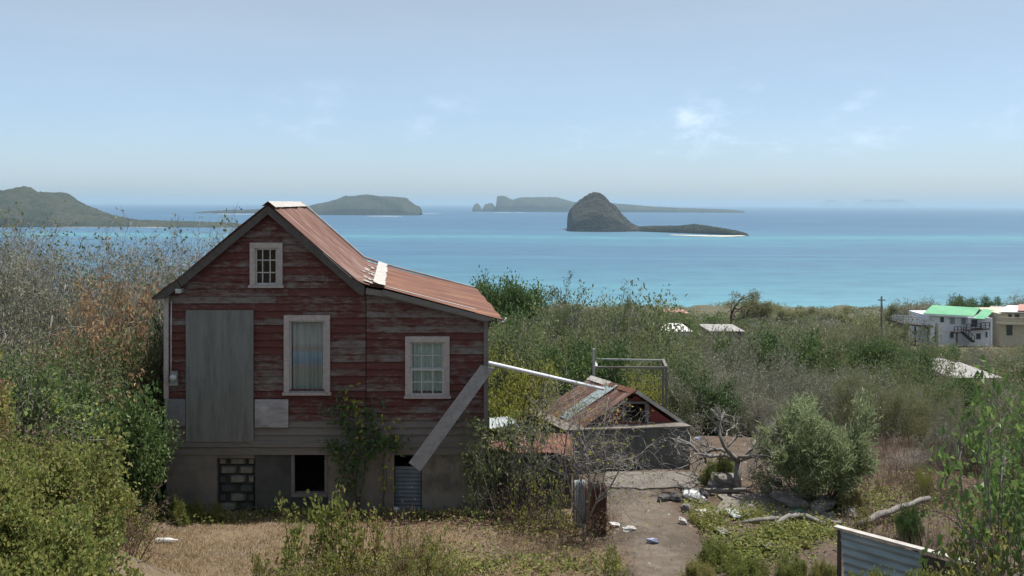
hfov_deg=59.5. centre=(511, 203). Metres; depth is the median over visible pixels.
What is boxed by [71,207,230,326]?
bare bush
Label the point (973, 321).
door
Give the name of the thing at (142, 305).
dry shrub
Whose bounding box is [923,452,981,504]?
twiggy shrub
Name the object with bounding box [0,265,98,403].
scrub bush
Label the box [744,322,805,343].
round tree
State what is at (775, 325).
green bush
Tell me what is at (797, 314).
dome tree
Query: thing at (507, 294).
round tree
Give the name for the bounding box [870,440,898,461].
twiggy shrub
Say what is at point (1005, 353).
scrub bush
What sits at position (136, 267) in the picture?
bare bush
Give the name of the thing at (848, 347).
round tree
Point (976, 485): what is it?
broadleaf shrub
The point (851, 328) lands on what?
scrub bush
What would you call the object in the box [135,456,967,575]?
ground creeper
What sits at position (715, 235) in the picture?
beach
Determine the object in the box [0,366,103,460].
broadleaf shrub
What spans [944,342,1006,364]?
acacia bush
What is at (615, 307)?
acacia bush
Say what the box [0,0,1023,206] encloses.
sky
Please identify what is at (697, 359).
scrub bush
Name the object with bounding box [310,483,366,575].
leafy weed
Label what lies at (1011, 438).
green bush
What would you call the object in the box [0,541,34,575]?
creeper mound
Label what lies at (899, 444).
dry stalks
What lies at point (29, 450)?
creeper mound
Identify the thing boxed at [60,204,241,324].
bare bush
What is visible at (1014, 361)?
scrub bush
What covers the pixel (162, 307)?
scrub bush
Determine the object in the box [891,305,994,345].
green roofed house
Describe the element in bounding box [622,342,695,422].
green bush
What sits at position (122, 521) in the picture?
creeper mound
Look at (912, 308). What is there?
scrub bush
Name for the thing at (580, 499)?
iron sheet
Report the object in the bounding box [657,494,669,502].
rock
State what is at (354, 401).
climbing vine
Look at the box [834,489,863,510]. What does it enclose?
creeper mound
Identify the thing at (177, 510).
creeper mound
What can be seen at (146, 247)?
bare bush
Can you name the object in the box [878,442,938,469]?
bare bush
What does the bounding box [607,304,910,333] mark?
scrub
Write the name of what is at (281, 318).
wooden house
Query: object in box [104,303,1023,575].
ground
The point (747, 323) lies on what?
round tree
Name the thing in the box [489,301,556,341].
dark bush
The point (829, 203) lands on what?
hills
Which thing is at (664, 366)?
rail frame
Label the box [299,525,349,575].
shrub
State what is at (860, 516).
leafy weed
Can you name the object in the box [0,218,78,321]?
bare bush
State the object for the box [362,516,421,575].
shrub
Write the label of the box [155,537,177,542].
bottle
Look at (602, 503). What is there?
iron sheet
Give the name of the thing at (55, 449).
leafy weed
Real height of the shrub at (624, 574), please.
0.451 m
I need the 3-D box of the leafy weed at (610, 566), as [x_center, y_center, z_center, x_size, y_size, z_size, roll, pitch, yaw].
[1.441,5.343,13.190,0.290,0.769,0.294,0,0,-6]
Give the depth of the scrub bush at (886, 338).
121.03 m
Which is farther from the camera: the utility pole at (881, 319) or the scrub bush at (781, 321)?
the utility pole at (881, 319)
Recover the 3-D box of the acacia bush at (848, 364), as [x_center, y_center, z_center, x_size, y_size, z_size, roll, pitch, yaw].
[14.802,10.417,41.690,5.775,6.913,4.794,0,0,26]
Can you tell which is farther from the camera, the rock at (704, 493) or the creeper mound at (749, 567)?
the rock at (704, 493)
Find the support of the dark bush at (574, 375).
on the ground at (670, 533)
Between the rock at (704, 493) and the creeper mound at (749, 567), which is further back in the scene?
the rock at (704, 493)
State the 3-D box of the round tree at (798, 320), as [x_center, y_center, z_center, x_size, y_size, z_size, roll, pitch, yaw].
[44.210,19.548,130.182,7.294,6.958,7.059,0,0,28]
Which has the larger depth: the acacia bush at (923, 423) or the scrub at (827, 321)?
the scrub at (827, 321)
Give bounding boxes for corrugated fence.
[834,525,985,575]
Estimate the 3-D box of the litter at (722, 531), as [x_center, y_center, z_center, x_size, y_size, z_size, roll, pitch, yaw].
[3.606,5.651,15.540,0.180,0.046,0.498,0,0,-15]
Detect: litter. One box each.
[136,453,1014,535]
[622,525,635,531]
[646,538,658,543]
[678,517,686,524]
[712,524,730,535]
[761,542,775,549]
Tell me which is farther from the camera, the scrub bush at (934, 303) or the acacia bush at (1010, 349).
the scrub bush at (934, 303)
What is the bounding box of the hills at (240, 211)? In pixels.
[196,209,259,212]
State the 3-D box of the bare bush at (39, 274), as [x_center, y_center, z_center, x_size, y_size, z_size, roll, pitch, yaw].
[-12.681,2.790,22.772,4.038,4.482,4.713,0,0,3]
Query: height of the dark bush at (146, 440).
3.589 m
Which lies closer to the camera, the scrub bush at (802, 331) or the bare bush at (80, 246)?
the bare bush at (80, 246)
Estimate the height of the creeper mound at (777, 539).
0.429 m
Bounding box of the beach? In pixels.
[684,235,745,236]
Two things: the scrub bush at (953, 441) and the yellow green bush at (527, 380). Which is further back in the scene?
the yellow green bush at (527, 380)
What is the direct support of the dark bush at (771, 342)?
on the ground at (670, 533)
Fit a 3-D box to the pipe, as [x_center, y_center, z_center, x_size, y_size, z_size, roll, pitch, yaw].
[0.710,3.459,17.945,0.243,1.141,3.801,0,0,39]
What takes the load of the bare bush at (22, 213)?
on the ground at (670, 533)
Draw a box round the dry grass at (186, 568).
[120,508,638,575]
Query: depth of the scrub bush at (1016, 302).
175.65 m
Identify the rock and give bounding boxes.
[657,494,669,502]
[670,491,680,501]
[680,503,691,512]
[696,498,706,504]
[699,490,707,498]
[706,471,733,487]
[760,481,775,493]
[770,491,809,507]
[771,476,781,486]
[793,484,811,501]
[810,496,835,511]
[845,506,857,517]
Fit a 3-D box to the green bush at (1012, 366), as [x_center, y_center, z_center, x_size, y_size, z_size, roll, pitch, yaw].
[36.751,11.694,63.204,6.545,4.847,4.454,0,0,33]
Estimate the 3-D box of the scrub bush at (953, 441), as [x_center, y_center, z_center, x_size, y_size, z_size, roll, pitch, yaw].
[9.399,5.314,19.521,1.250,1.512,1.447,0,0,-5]
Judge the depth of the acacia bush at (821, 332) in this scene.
89.79 m
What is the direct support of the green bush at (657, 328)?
on the ground at (670, 533)
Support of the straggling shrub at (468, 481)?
on the ground at (670, 533)
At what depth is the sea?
1600.69 m
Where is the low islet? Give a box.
[638,224,748,235]
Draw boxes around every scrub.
[537,270,585,357]
[544,300,1009,322]
[544,306,929,345]
[552,302,962,322]
[553,304,909,340]
[585,280,633,338]
[593,299,943,321]
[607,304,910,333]
[901,339,1017,372]
[941,342,1023,386]
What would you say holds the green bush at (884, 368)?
on the ground at (670, 533)
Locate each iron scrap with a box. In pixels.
[695,508,714,517]
[726,509,745,518]
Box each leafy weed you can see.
[8,431,86,482]
[84,506,126,574]
[248,547,272,575]
[272,489,336,575]
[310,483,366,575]
[343,503,388,573]
[601,541,620,575]
[829,570,863,575]
[853,502,870,530]
[929,496,1023,575]
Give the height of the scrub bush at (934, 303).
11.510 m
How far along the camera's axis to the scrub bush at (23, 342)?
18.04 m
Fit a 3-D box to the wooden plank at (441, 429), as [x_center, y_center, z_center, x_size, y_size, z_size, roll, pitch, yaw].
[-1.072,3.826,16.053,1.553,1.817,0.090,0,0,-16]
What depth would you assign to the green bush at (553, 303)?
43.92 m
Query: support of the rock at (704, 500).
on the ground at (670, 533)
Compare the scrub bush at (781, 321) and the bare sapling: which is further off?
the scrub bush at (781, 321)
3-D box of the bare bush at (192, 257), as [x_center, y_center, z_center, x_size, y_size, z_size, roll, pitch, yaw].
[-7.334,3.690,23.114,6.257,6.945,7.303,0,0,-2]
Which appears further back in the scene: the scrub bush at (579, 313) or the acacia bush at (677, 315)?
the acacia bush at (677, 315)
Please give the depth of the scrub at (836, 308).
533.46 m
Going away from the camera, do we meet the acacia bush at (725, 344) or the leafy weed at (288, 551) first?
the leafy weed at (288, 551)
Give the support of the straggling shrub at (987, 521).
on the ground at (670, 533)
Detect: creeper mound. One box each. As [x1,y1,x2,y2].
[0,343,25,449]
[0,406,141,560]
[0,425,46,473]
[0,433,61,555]
[0,486,144,575]
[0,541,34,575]
[26,430,118,534]
[72,508,114,549]
[93,486,127,548]
[96,482,160,558]
[160,503,167,518]
[164,493,204,527]
[207,498,226,522]
[678,556,716,575]
[686,509,724,530]
[695,532,745,573]
[699,440,741,485]
[722,551,771,575]
[739,505,766,524]
[760,526,783,541]
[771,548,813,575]
[789,536,814,548]
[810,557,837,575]
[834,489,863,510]
[866,564,929,575]
[917,565,973,575]
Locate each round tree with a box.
[469,265,552,330]
[536,302,610,335]
[658,311,704,353]
[733,314,773,336]
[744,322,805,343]
[792,316,837,335]
[821,336,865,370]
[843,328,942,390]
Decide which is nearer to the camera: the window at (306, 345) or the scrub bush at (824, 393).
the window at (306, 345)
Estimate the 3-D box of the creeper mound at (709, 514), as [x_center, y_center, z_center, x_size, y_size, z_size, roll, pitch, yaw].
[3.420,5.723,15.908,0.695,0.618,0.838,0,0,7]
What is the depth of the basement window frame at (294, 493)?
16.50 m
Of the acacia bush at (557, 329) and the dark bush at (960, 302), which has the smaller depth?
the acacia bush at (557, 329)
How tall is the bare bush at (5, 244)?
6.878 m
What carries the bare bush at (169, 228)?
on the ground at (670, 533)
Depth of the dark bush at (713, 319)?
122.40 m
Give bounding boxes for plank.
[409,365,493,470]
[689,488,746,492]
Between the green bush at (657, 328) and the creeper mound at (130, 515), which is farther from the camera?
the green bush at (657, 328)
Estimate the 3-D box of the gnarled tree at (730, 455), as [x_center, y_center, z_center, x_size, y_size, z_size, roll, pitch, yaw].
[4.369,4.905,17.812,3.044,2.188,2.498,0,0,10]
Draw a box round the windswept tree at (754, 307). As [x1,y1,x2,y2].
[723,288,776,325]
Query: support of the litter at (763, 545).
on the ground at (670, 533)
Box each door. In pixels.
[395,466,420,510]
[971,319,976,325]
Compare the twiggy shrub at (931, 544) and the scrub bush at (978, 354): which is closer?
the twiggy shrub at (931, 544)
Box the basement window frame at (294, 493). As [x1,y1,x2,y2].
[291,455,327,496]
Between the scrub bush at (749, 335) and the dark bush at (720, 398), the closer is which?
the dark bush at (720, 398)
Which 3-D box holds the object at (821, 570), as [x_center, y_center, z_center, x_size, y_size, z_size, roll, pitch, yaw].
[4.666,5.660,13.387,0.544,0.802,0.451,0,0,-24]
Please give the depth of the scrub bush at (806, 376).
39.12 m
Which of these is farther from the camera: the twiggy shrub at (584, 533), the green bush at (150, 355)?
the green bush at (150, 355)
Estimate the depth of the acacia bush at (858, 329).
86.90 m
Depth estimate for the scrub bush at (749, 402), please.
25.80 m
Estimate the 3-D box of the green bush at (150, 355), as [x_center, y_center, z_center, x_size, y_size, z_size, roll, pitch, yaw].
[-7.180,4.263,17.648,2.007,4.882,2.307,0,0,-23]
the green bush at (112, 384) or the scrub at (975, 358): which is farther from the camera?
the scrub at (975, 358)
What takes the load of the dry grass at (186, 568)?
on the ground at (670, 533)
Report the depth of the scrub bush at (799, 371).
41.28 m
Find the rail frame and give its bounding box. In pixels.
[595,358,667,409]
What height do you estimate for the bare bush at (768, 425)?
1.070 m
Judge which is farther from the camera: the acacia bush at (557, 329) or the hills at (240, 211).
the hills at (240, 211)
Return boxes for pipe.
[488,361,604,390]
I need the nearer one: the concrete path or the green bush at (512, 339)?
the concrete path
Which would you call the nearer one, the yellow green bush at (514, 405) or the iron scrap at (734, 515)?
the iron scrap at (734, 515)
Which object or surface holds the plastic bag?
on the ground at (670, 533)
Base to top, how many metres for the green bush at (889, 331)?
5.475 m
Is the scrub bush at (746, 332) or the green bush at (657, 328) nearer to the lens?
the green bush at (657, 328)
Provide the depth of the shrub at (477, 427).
16.15 m
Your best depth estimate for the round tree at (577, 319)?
45.61 m
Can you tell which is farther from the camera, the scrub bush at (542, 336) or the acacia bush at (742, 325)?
the acacia bush at (742, 325)
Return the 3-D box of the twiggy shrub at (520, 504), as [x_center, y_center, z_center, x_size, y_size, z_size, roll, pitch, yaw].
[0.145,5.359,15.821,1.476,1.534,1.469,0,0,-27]
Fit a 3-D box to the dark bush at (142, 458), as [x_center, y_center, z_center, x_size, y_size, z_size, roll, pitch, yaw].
[-7.156,4.574,15.076,2.912,3.900,2.673,0,0,-3]
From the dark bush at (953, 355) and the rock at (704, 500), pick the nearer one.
the rock at (704, 500)
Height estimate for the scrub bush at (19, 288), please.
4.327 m
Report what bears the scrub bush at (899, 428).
on the ground at (670, 533)
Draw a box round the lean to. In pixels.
[486,416,579,512]
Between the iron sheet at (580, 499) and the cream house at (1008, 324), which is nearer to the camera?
the iron sheet at (580, 499)
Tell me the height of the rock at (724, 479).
0.506 m
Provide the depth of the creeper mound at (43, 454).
11.77 m
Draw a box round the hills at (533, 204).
[472,196,745,212]
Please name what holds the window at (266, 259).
in the wooden house at (281, 318)
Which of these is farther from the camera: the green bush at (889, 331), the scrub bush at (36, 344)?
the green bush at (889, 331)
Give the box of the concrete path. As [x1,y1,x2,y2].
[604,471,703,490]
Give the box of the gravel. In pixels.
[276,436,1023,575]
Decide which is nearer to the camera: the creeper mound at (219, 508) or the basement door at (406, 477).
the creeper mound at (219, 508)
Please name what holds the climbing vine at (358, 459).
attached to the wooden house at (281, 318)
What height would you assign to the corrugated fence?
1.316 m
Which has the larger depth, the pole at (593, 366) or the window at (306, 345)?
the pole at (593, 366)
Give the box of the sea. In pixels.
[0,203,1023,308]
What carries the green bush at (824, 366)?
on the ground at (670, 533)
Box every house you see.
[152,201,506,512]
[661,323,689,342]
[700,324,743,344]
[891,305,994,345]
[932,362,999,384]
[975,304,1023,347]
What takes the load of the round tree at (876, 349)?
on the ground at (670, 533)
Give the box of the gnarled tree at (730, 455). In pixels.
[654,401,796,492]
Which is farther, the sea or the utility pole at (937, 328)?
the sea
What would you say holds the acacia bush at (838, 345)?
on the ground at (670, 533)
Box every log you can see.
[742,516,794,523]
[774,513,798,525]
[788,511,829,527]
[857,496,930,529]
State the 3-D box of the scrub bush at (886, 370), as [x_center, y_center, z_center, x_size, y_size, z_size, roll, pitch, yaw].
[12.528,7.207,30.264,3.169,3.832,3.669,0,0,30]
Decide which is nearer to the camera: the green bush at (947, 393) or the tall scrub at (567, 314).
the green bush at (947, 393)
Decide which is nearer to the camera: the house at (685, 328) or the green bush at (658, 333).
the green bush at (658, 333)
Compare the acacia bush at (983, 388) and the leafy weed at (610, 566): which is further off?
the acacia bush at (983, 388)
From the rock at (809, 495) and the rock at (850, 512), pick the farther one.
the rock at (809, 495)
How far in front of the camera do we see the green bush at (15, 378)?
12.88 m
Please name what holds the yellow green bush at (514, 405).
on the ground at (670, 533)
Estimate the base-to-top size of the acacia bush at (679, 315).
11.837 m
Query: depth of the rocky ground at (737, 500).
16.92 m
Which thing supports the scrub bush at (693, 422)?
on the ground at (670, 533)
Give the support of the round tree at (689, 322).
on the ground at (670, 533)
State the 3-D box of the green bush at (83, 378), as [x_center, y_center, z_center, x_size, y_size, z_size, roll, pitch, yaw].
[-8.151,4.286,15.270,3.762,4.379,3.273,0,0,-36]
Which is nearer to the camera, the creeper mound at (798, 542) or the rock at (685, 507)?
the creeper mound at (798, 542)
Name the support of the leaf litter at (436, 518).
on the ground at (670, 533)
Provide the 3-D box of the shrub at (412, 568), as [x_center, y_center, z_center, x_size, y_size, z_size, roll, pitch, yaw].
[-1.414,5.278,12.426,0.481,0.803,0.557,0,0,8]
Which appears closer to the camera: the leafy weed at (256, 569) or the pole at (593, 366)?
the leafy weed at (256, 569)
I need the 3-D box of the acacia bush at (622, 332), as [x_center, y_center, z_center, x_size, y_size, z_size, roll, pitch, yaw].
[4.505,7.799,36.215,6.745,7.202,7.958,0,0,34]
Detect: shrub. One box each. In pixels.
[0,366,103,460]
[0,399,74,464]
[1,457,109,530]
[26,282,164,449]
[35,439,104,499]
[72,261,163,431]
[108,478,184,570]
[273,553,335,575]
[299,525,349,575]
[331,555,365,575]
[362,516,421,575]
[380,486,435,575]
[399,556,417,575]
[411,518,468,575]
[448,554,472,575]
[450,415,556,514]
[458,410,502,524]
[462,389,560,529]
[479,469,557,535]
[489,417,565,524]
[504,462,572,533]
[544,475,619,548]
[612,563,631,575]
[746,435,782,492]
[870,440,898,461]
[875,454,919,484]
[911,528,957,562]
[918,354,1023,575]
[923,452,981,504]
[950,412,1023,575]
[960,473,1023,575]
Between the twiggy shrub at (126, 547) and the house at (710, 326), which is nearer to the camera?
the twiggy shrub at (126, 547)
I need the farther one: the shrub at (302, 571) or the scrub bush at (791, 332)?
the scrub bush at (791, 332)
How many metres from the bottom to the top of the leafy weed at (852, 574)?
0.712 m
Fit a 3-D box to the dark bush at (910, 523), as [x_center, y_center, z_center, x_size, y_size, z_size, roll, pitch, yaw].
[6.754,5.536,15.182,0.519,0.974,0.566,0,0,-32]
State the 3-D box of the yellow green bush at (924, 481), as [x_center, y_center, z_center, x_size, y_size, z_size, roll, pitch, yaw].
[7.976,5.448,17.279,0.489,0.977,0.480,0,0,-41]
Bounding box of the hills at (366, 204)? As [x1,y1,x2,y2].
[308,194,421,214]
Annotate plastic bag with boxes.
[682,490,705,499]
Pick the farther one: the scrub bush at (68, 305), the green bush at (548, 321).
the green bush at (548, 321)
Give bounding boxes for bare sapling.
[493,363,670,553]
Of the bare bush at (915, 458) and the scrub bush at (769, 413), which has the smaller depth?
the bare bush at (915, 458)
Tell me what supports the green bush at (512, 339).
on the ground at (670, 533)
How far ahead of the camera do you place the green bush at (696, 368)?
26.82 m
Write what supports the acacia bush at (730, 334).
on the ground at (670, 533)
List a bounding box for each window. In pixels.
[248,243,283,287]
[282,315,330,395]
[404,336,450,398]
[950,317,954,324]
[976,333,980,339]
[1006,325,1011,334]
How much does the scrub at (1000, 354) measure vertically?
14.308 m
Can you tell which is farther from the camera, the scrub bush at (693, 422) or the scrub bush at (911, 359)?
the scrub bush at (911, 359)
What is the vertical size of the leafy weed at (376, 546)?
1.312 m
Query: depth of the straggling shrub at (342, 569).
12.68 m
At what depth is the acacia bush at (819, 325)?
96.92 m
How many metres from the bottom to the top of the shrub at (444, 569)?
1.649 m
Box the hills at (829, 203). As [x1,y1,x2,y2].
[814,200,846,206]
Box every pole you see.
[592,349,594,375]
[878,296,885,340]
[934,323,938,346]
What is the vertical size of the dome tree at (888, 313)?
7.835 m
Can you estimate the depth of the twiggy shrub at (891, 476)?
18.49 m
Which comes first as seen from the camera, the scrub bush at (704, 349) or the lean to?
the lean to
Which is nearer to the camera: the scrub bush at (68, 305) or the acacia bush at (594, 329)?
the scrub bush at (68, 305)
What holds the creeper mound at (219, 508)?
on the ground at (670, 533)
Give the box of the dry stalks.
[831,429,1023,564]
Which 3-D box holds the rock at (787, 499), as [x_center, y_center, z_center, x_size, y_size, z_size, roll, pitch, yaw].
[5.248,5.623,16.900,0.704,0.297,0.599,0,0,0]
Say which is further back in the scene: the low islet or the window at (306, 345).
the low islet
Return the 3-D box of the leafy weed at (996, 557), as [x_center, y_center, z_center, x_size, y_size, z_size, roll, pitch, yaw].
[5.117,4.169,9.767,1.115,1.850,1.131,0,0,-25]
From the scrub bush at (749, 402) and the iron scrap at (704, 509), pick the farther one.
the scrub bush at (749, 402)
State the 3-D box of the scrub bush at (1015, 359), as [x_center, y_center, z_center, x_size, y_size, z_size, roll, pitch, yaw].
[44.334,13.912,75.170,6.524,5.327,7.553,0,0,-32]
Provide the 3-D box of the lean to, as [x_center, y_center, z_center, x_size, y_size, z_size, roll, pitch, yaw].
[0.353,5.099,17.427,1.748,1.618,2.353,0,0,0]
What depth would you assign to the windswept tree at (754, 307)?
148.40 m
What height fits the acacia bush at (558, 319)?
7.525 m
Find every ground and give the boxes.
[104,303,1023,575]
[715,492,845,524]
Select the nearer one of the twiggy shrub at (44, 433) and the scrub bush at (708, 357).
the twiggy shrub at (44, 433)
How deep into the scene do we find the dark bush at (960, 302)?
183.94 m
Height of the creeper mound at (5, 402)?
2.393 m
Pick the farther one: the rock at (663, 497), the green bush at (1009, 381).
the green bush at (1009, 381)
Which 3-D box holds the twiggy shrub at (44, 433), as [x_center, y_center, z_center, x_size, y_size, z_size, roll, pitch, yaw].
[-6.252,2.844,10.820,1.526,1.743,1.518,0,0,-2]
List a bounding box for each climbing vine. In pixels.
[316,381,412,510]
[343,382,406,511]
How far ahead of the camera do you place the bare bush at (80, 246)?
26.15 m
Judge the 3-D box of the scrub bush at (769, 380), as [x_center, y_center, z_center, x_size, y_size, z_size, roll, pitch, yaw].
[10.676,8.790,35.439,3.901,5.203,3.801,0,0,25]
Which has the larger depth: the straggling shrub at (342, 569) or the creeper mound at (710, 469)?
the creeper mound at (710, 469)
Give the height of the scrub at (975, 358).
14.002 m
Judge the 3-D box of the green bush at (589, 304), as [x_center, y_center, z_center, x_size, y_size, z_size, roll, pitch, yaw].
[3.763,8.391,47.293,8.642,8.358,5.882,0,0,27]
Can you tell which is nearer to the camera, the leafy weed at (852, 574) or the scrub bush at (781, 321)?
the leafy weed at (852, 574)
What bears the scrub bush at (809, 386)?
on the ground at (670, 533)
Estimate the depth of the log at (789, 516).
15.82 m
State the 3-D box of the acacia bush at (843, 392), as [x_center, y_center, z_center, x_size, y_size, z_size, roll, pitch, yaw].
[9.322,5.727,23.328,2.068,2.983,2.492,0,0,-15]
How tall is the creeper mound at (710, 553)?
1.048 m
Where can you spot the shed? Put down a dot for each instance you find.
(660, 417)
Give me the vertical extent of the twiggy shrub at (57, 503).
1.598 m
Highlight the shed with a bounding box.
[524,376,691,471]
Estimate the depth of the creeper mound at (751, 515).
16.24 m
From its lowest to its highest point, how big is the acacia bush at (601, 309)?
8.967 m
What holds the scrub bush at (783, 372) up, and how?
on the ground at (670, 533)
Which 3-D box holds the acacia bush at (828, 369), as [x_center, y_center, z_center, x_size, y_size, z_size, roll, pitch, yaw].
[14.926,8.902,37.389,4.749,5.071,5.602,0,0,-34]
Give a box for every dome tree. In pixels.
[770,305,816,325]
[810,306,854,325]
[883,303,928,327]
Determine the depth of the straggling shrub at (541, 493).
15.62 m
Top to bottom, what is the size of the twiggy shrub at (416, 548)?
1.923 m
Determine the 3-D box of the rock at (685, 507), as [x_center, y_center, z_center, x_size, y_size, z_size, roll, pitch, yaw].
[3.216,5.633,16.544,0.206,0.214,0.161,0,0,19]
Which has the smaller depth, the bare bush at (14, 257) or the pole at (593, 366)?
the pole at (593, 366)
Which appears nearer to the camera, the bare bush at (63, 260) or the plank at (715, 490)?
the plank at (715, 490)
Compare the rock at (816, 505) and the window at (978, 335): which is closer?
the rock at (816, 505)
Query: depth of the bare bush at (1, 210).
31.78 m
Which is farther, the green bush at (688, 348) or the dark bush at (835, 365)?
the dark bush at (835, 365)
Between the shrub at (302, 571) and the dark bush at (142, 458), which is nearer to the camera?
the shrub at (302, 571)
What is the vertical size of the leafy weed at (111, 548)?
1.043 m
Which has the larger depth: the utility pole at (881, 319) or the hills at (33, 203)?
the hills at (33, 203)
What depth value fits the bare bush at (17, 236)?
24.55 m
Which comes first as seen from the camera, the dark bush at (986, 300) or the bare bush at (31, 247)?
the bare bush at (31, 247)
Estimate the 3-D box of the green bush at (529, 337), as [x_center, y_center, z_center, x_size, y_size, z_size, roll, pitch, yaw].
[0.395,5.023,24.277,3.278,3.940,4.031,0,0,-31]
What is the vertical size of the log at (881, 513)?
0.345 m
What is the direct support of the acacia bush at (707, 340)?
on the ground at (670, 533)
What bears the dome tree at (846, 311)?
on the ground at (670, 533)
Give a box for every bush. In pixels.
[0,201,99,290]
[0,207,40,267]
[0,216,105,311]
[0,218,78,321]
[0,220,137,320]
[0,222,181,363]
[0,232,119,334]
[0,245,38,362]
[0,262,132,361]
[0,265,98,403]
[0,284,146,390]
[0,307,92,406]
[0,321,156,524]
[0,325,127,472]
[2,235,40,294]
[4,221,160,324]
[6,236,167,353]
[23,325,170,504]
[26,234,160,325]
[33,259,184,375]
[37,367,184,531]
[39,217,227,330]
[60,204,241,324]
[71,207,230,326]
[76,362,165,498]
[79,219,196,318]
[79,327,165,500]
[102,309,164,502]
[134,213,230,376]
[488,299,596,361]
[488,313,514,346]
[488,313,568,427]
[488,318,566,424]
[488,340,569,445]
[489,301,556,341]
[491,350,567,416]
[495,337,612,430]
[502,316,561,352]
[516,278,646,357]
[520,297,661,369]
[525,296,604,370]
[534,297,683,380]
[535,280,582,334]
[538,330,641,400]
[545,282,708,361]
[554,314,653,401]
[561,290,615,322]
[565,284,614,323]
[581,287,662,331]
[581,307,688,372]
[595,321,712,382]
[597,303,684,347]
[611,365,667,408]
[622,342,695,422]
[628,336,720,410]
[630,304,703,324]
[637,331,718,378]
[645,303,698,324]
[652,364,715,437]
[656,341,726,381]
[664,368,748,436]
[666,311,752,339]
[667,361,748,436]
[668,339,732,380]
[670,353,737,393]
[674,328,778,381]
[675,316,780,382]
[675,317,745,359]
[675,328,798,397]
[686,310,728,327]
[691,318,787,364]
[692,351,783,408]
[700,321,758,348]
[704,318,840,383]
[709,332,810,393]
[710,323,758,355]
[718,378,769,437]
[722,363,813,436]
[727,354,821,424]
[733,401,762,437]
[735,314,799,337]
[735,364,824,398]
[740,307,854,376]
[741,387,883,501]
[742,312,843,370]
[743,392,788,437]
[749,320,824,360]
[758,312,827,333]
[758,363,831,383]
[758,411,781,446]
[763,316,850,343]
[766,318,814,347]
[781,361,846,395]
[782,354,871,395]
[782,364,867,430]
[783,361,865,434]
[790,310,847,341]
[801,310,885,343]
[802,358,909,384]
[803,357,843,381]
[804,369,883,437]
[819,366,921,444]
[825,321,901,351]
[825,359,883,435]
[827,349,849,377]
[830,306,966,383]
[832,319,893,347]
[840,361,929,437]
[844,322,915,348]
[844,342,943,394]
[847,335,944,391]
[851,361,928,437]
[859,362,943,423]
[861,377,926,436]
[877,379,966,447]
[878,327,911,346]
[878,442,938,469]
[886,297,939,329]
[892,501,925,545]
[895,375,976,436]
[907,341,966,361]
[909,416,977,472]
[910,461,935,501]
[914,296,981,309]
[927,394,996,448]
[932,342,1020,373]
[934,338,982,364]
[936,366,1008,439]
[938,378,994,393]
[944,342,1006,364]
[946,293,995,306]
[958,399,1023,476]
[964,293,1006,306]
[969,344,1020,372]
[976,369,1012,399]
[976,374,1023,495]
[981,369,1023,400]
[984,371,1022,442]
[986,332,1023,387]
[992,346,1023,373]
[1000,293,1023,305]
[1002,342,1023,360]
[1002,350,1023,373]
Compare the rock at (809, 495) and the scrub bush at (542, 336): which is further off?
the scrub bush at (542, 336)
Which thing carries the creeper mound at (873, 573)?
on the ground at (670, 533)
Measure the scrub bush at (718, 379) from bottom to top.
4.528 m
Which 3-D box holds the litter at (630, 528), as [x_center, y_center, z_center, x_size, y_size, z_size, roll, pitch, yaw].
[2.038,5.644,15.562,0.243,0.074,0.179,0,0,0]
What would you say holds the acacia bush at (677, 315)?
on the ground at (670, 533)
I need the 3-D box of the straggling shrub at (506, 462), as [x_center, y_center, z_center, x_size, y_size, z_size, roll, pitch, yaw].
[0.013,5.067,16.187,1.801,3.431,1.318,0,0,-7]
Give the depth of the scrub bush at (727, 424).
24.92 m
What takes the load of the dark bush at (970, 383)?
on the ground at (670, 533)
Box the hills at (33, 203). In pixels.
[0,186,240,226]
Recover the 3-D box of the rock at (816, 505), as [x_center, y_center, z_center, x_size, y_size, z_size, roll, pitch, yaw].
[5.799,5.631,16.727,0.351,0.226,0.722,0,0,44]
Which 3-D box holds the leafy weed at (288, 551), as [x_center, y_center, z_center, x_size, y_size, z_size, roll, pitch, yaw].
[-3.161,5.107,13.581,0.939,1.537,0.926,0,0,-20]
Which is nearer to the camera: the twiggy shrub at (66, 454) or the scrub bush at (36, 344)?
the twiggy shrub at (66, 454)
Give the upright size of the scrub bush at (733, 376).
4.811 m
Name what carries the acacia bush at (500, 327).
on the ground at (670, 533)
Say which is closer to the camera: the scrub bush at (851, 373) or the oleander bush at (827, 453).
the oleander bush at (827, 453)
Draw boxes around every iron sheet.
[574,480,584,527]
[585,480,606,535]
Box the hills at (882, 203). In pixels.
[851,199,917,206]
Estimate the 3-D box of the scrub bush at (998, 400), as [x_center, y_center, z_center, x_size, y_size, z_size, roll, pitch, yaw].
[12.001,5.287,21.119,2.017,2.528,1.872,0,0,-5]
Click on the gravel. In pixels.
(668, 514)
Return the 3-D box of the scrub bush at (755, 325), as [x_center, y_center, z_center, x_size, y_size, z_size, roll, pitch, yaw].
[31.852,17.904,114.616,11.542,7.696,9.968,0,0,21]

